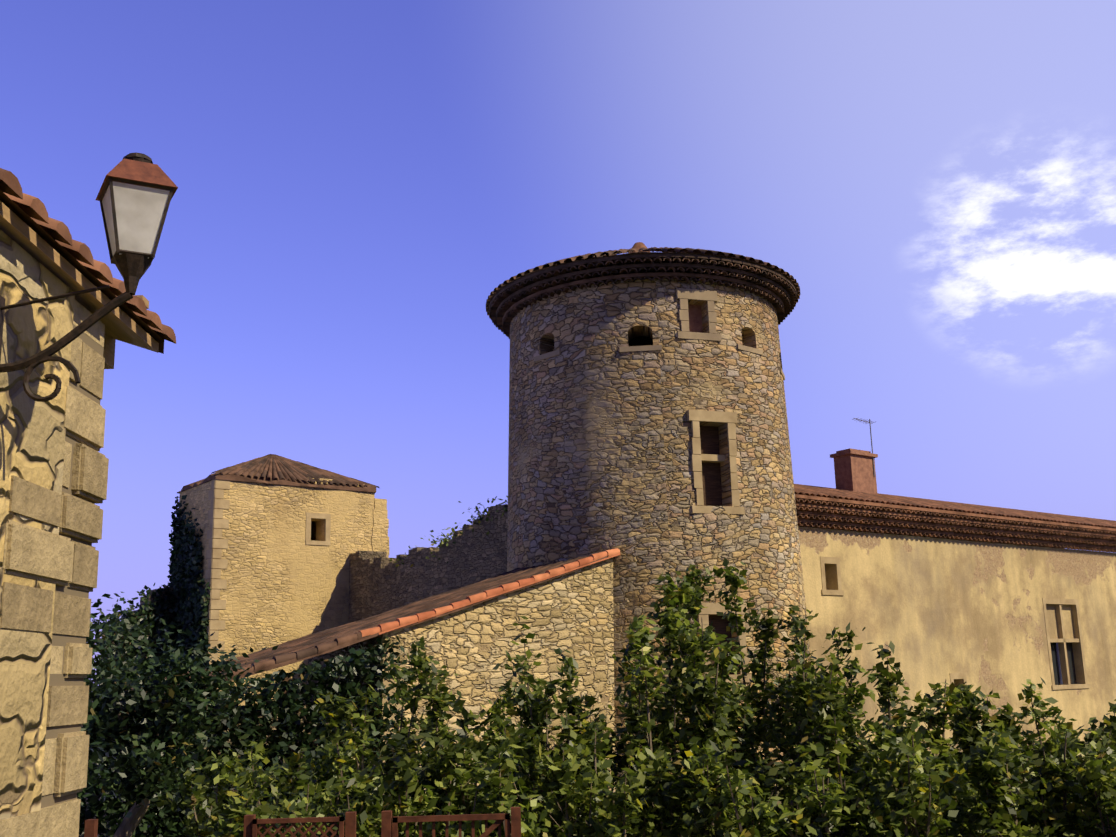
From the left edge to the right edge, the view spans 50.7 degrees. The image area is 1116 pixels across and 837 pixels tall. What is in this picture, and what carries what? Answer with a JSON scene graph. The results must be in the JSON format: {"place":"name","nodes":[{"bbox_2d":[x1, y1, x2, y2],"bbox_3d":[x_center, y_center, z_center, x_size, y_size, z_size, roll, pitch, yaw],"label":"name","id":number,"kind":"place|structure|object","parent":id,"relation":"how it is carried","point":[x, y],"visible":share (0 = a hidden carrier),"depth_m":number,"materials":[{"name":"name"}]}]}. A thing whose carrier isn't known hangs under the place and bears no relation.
{"place":"outdoors","nodes":[
{"label":"outdoors","id":0,"kind":"place"},
{"bbox_2d":[154,677,290,836],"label":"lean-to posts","id":1,"kind":"object","parent":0,"point":[286,679],"depth_m":21.02,"materials":[{"name":"brown wood"}]},
{"bbox_2d":[80,637,404,836],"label":"lean-to shed walls","id":2,"kind":"structure","parent":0,"point":[345,650],"depth_m":22.65,"materials":[{"name":"beige stone"}]},
{"bbox_2d":[369,557,614,812],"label":"stone wall","id":3,"kind":"structure","parent":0,"point":[572,613],"depth_m":24.51,"materials":[{"name":"beige stone"}]},
{"bbox_2d":[381,649,405,794],"bbox_3d":[-3.098,6.355,22.125,0.500,3.986,0.040,8,-16,-36],"label":"lean to quoins","id":4,"kind":"object","parent":3,"relation":"attached to","point":[386,682],"visible":0.12,"depth_m":22.32,"materials":[{"name":"beige stone"}]},
{"bbox_2d":[379,554,619,634],"bbox_3d":[-0.806,3.506,24.422,5.299,1.945,3.850,-1,-13,-1],"label":"roof edge","id":5,"kind":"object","parent":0,"point":[497,594],"visible":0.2,"depth_m":24.09,"materials":[{"name":"orange tile"}]},
{"bbox_2d":[0,0,1115,685],"label":"sky","id":6,"kind":"structure","parent":0,"point":[356,181],"materials":[{"name":"blue"}]},
{"bbox_2d":[344,739,1101,835],"bbox_3d":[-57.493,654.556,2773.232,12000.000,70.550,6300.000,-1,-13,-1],"label":"ground","id":7,"kind":"structure","parent":0,"point":[778,802],"depth_m":28.71,"materials":[{"name":"green soil"}]},
{"bbox_2d":[0,230,74,826],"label":"house wall","id":8,"kind":"structure","parent":7,"relation":"on","point":[32,439],"depth_m":4.49,"materials":[{"name":"beige stone"}]},
{"bbox_2d":[0,300,108,836],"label":"corner quoins","id":9,"kind":"object","parent":8,"relation":"attached to","point":[30,552],"visible":0.5,"depth_m":4.85,"materials":[{"name":"beige stone"}]},
{"bbox_2d":[41,325,103,807],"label":"mortar joints","id":10,"kind":"object","parent":8,"relation":"attached to","point":[48,800],"visible":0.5,"depth_m":4.94,"materials":[{"name":"beige concrete"}]},
{"bbox_2d":[0,201,158,352],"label":"house roof boards","id":11,"kind":"object","parent":8,"relation":"on","point":[120,324],"visible":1,"depth_m":4.92,"materials":[{"name":"beige wood"}]},
{"bbox_2d":[0,190,163,353],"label":"roof fascia","id":12,"kind":"structure","parent":11,"relation":"attached to","point":[18,211],"depth_m":4.87,"materials":[{"name":"brown wood"}]},
{"bbox_2d":[0,168,175,343],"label":"roof tiles","id":13,"kind":"object","parent":11,"relation":"on","point":[33,208],"visible":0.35,"depth_m":4.74,"materials":[{"name":"orange ceramic"}]},
{"bbox_2d":[0,152,174,401],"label":"street lamp","id":14,"kind":"object","parent":8,"relation":"attached to","point":[132,267],"visible":0.98,"depth_m":4.26,"materials":[{"name":"black metal"}]},
{"bbox_2d":[102,181,169,257],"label":"lantern glass panes","id":15,"kind":"object","parent":14,"relation":"in","point":[140,210],"visible":0.8,"depth_m":4.28,"materials":[{"name":"white glass"}]},
{"bbox_2d":[96,159,177,200],"bbox_3d":[-1.568,-0.886,4.385,0.251,0.105,0.251,5,-14,-29],"label":"lamp cap","id":16,"kind":"object","parent":14,"relation":"attached to","point":[139,171],"visible":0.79,"depth_m":4.30,"materials":[{"name":"red metal"}]},
{"bbox_2d":[103,295,148,368],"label":"house purlins","id":17,"kind":"object","parent":8,"relation":"in","point":[109,351],"visible":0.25,"depth_m":5.93,"materials":[{"name":"brown wood"}]},
{"bbox_2d":[100,587,177,683],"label":"tree","id":18,"kind":"object","parent":7,"relation":"on","point":[151,598],"visible":0.06,"depth_m":42.41,"materials":[{"name":"plant"}]},
{"bbox_2d":[92,670,214,836],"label":"tree","id":19,"kind":"object","parent":7,"relation":"on","point":[127,827],"visible":0.23,"depth_m":15.84,"materials":[{"name":"brown plant"}]},
{"bbox_2d":[81,627,279,822],"bbox_3d":[-5.487,4.114,16.113,3.085,2.478,3.090,-9,-14,29],"label":"bush","id":20,"kind":"object","parent":19,"relation":"attached to","point":[140,782],"visible":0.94,"depth_m":15.75,"materials":[{"name":"green plant"}]},
{"bbox_2d":[102,495,210,687],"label":"ivy leaves","id":21,"kind":"object","parent":7,"relation":"on","point":[187,581],"visible":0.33,"depth_m":42.22,"materials":[{"name":"green plant"}]},
{"bbox_2d":[77,635,406,836],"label":"shed creeper","id":22,"kind":"object","parent":7,"relation":"on","point":[287,708],"visible":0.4,"depth_m":20.11,"materials":[{"name":"green plant"}]},
{"bbox_2d":[179,480,374,705],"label":"square tower","id":23,"kind":"structure","parent":7,"relation":"on","point":[285,583],"depth_m":43.02,"materials":[{"name":"stone"}]},
{"bbox_2d":[202,479,330,690],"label":"square tower dressings","id":24,"kind":"structure","parent":23,"relation":"attached to","point":[216,584],"depth_m":41.67,"materials":[{"name":"beige stone"}]},
{"bbox_2d":[177,466,375,493],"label":"roof eave","id":25,"kind":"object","parent":23,"relation":"on","point":[268,480],"depth_m":43.72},
{"bbox_2d":[211,454,379,487],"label":"square tower roof tiles","id":26,"kind":"object","parent":25,"relation":"on","point":[298,470],"visible":0.98,"depth_m":44.60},
{"bbox_2d":[307,478,364,486],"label":"square tower loose stones","id":27,"kind":"object","parent":26,"relation":"on","point":[315,482],"visible":0.08,"depth_m":44.65,"materials":[{"name":"beige stone"}]},
{"bbox_2d":[371,498,388,557],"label":"wall","id":28,"kind":"structure","parent":23,"relation":"on","point":[380,539],"depth_m":45.70,"materials":[{"name":"stone"}]},
{"bbox_2d":[84,807,520,836],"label":"garden fence","id":29,"kind":"object","parent":7,"relation":"on","point":[389,825],"visible":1,"depth_m":9.80,"materials":[{"name":"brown wood"}]},
{"bbox_2d":[127,555,618,713],"bbox_3d":[-3.677,4.186,24.188,11.250,3.266,3.320,8,-16,-36],"label":"lean to roof deck","id":30,"kind":"object","parent":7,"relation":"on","point":[325,652],"visible":0.12,"depth_m":22.19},
{"bbox_2d":[221,632,369,679],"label":"roof tiles","id":31,"kind":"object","parent":30,"relation":"attached to","point":[301,654],"visible":0.48,"depth_m":21.27,"materials":[{"name":"tile"}]},
{"bbox_2d":[131,555,589,689],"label":"roof tiles","id":32,"kind":"object","parent":30,"relation":"on","point":[310,641],"visible":0.46,"depth_m":24.54,"materials":[{"name":"orange tile"}]},
{"bbox_2d":[358,548,619,636],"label":"coping tiles","id":33,"kind":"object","parent":30,"relation":"attached to","point":[397,622],"visible":0.81,"depth_m":23.97,"materials":[{"name":"tile"}]},
{"bbox_2d":[349,504,507,622],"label":"curtain wall","id":34,"kind":"structure","parent":7,"relation":"on","point":[379,582],"depth_m":38.83,"materials":[{"name":"stone"}]},
{"bbox_2d":[390,496,507,567],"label":"wall weeds","id":35,"kind":"object","parent":34,"relation":"attached to","point":[445,539],"depth_m":37.20,"materials":[{"name":"green plant"}]},
{"bbox_2d":[148,558,1115,836],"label":"hedge","id":36,"kind":"object","parent":7,"relation":"on","point":[986,754],"depth_m":11.61,"materials":[{"name":"green plant"}]},
{"bbox_2d":[507,278,810,790],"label":"round tower","id":37,"kind":"structure","parent":7,"relation":"on","point":[599,447],"depth_m":27.30,"materials":[{"name":"stone"}]},
{"bbox_2d":[629,336,652,345],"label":"window","id":38,"kind":"structure","parent":37,"relation":"in","point":[640,341],"depth_m":28.61,"materials":[{"name":"black"}]},
{"bbox_2d":[489,253,796,338],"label":"tower cornice","id":39,"kind":"structure","parent":37,"relation":"attached to","point":[510,301],"depth_m":28.00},
{"bbox_2d":[486,247,799,318],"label":"roof tiles","id":40,"kind":"object","parent":37,"relation":"on","point":[647,272],"visible":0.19,"depth_m":27.97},
{"bbox_2d":[629,242,647,252],"bbox_3d":[2.179,-4.521,31.555,0.685,0.350,0.720,-1,-13,-1],"label":"tower roof cap","id":41,"kind":"object","parent":40,"relation":"on","point":[638,245],"visible":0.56,"depth_m":31.38,"materials":[{"name":"orange ceramic"}]},
{"bbox_2d":[534,288,784,379],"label":"tower window surrounds","id":42,"kind":"object","parent":37,"relation":"on","point":[683,295],"visible":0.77,"depth_m":27.64,"materials":[{"name":"beige stone"}]},
{"bbox_2d":[688,304,702,332],"bbox_3d":[3.178,-2.316,28.007,0.560,0.860,0.100,2,-13,-17],"label":"window shutter","id":43,"kind":"object","parent":37,"relation":"on","point":[695,317],"visible":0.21,"depth_m":28.00,"materials":[{"name":"red wood"}]},
{"bbox_2d":[687,410,751,682],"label":"tower window surrounds","id":44,"kind":"object","parent":37,"relation":"on","point":[694,417],"visible":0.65,"depth_m":26.74,"materials":[{"name":"beige stone"}]},
{"bbox_2d":[701,454,724,462],"bbox_3d":[3.487,0.919,27.152,0.760,0.150,0.200,3,-13,-20],"label":"window crossbar","id":45,"kind":"object","parent":44,"relation":"attached to","point":[713,458],"visible":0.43,"depth_m":27.09,"materials":[{"name":"beige stone"}]},
{"bbox_2d":[700,426,733,674],"bbox_3d":[3.478,2.927,26.748,0.843,5.725,0.324,3,-13,-19],"label":"window glass","id":46,"kind":"object","parent":44,"relation":"in","point":[711,473],"visible":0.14,"depth_m":27.22,"materials":[{"name":"black glass"}]},
{"bbox_2d":[798,526,1115,759],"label":"building wall","id":47,"kind":"structure","parent":7,"relation":"on","point":[936,610],"depth_m":35.66,"materials":[{"name":"beige paint"}]},
{"bbox_2d":[830,448,877,493],"bbox_3d":[9.578,1.937,37.867,1.360,1.790,0.840,8,-16,-36],"label":"chimney","id":48,"kind":"object","parent":47,"relation":"on","point":[853,469],"visible":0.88,"depth_m":37.59,"materials":[{"name":"brick"}]},
{"bbox_2d":[852,418,874,476],"bbox_3d":[9.848,0.892,37.830,1.148,1.900,0.400,9,-17,-41],"label":"tv aerial","id":49,"kind":"object","parent":48,"relation":"attached to","point":[865,421],"visible":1,"depth_m":38.07,"materials":[{"name":"silver metal"}]},
{"bbox_2d":[820,556,1089,689],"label":"house window frames","id":50,"kind":"structure","parent":47,"relation":"on","point":[840,591],"depth_m":38.03,"materials":[{"name":"beige stone"}]},
{"bbox_2d":[1046,604,1074,638],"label":"house lights","id":51,"kind":"object","parent":50,"relation":"in","point":[1067,621],"visible":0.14,"depth_m":39.15},
{"bbox_2d":[1050,643,1076,684],"bbox_3d":[16.536,8.086,38.836,1.890,1.360,0.010,8,-16,-36],"label":"window glass","id":52,"kind":"object","parent":50,"relation":"in","point":[1056,663],"visible":0.29,"depth_m":38.85,"materials":[{"name":"glass"}]},
{"bbox_2d":[1050,643,1070,683],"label":"house window bars","id":53,"kind":"object","parent":52,"relation":"on","point":[1068,663],"visible":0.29,"depth_m":39.06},
{"bbox_2d":[1050,604,1079,684],"bbox_3d":[16.629,7.448,38.831,1.850,2.600,0.200,8,-16,-36],"label":"window mullion","id":54,"kind":"object","parent":50,"relation":"in","point":[1061,641],"visible":0.79,"depth_m":38.75},
{"bbox_2d":[794,484,1115,548],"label":"roof","id":55,"kind":"structure","parent":47,"relation":"on","point":[940,509],"depth_m":42.90,"materials":[{"name":"brown tile"}]},
{"bbox_2d":[794,485,1115,528],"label":"house roof tiles","id":56,"kind":"object","parent":55,"relation":"on","point":[869,497],"visible":0.9,"depth_m":36.74,"materials":[{"name":"brown tile"}]},
{"bbox_2d":[795,494,1115,552],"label":"cornice","id":57,"kind":"structure","parent":47,"relation":"attached to","point":[830,513],"depth_m":35.34,"materials":[{"name":"brown tile"}]},
{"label":"tree trunk","id":58,"kind":"object","parent":7,"relation":"on","visible":0},
{"bbox_2d":[85,593,190,769],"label":"tree leaves","id":59,"kind":"object","parent":58,"relation":"attached to","point":[103,626],"visible":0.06,"depth_m":17.41,"materials":[{"name":"green plant"}]},
{"bbox_3d":[-6.466,4.114,12.506,1.842,2.720,1.451,-1,-13,-1],"label":"tree trunk","id":60,"kind":"object","parent":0,"visible":0},
{"bbox_2d":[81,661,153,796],"bbox_3d":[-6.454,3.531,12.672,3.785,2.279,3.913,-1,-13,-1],"label":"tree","id":61,"kind":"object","parent":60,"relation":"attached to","point":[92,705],"visible":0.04,"depth_m":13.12,"materials":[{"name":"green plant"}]}
]}

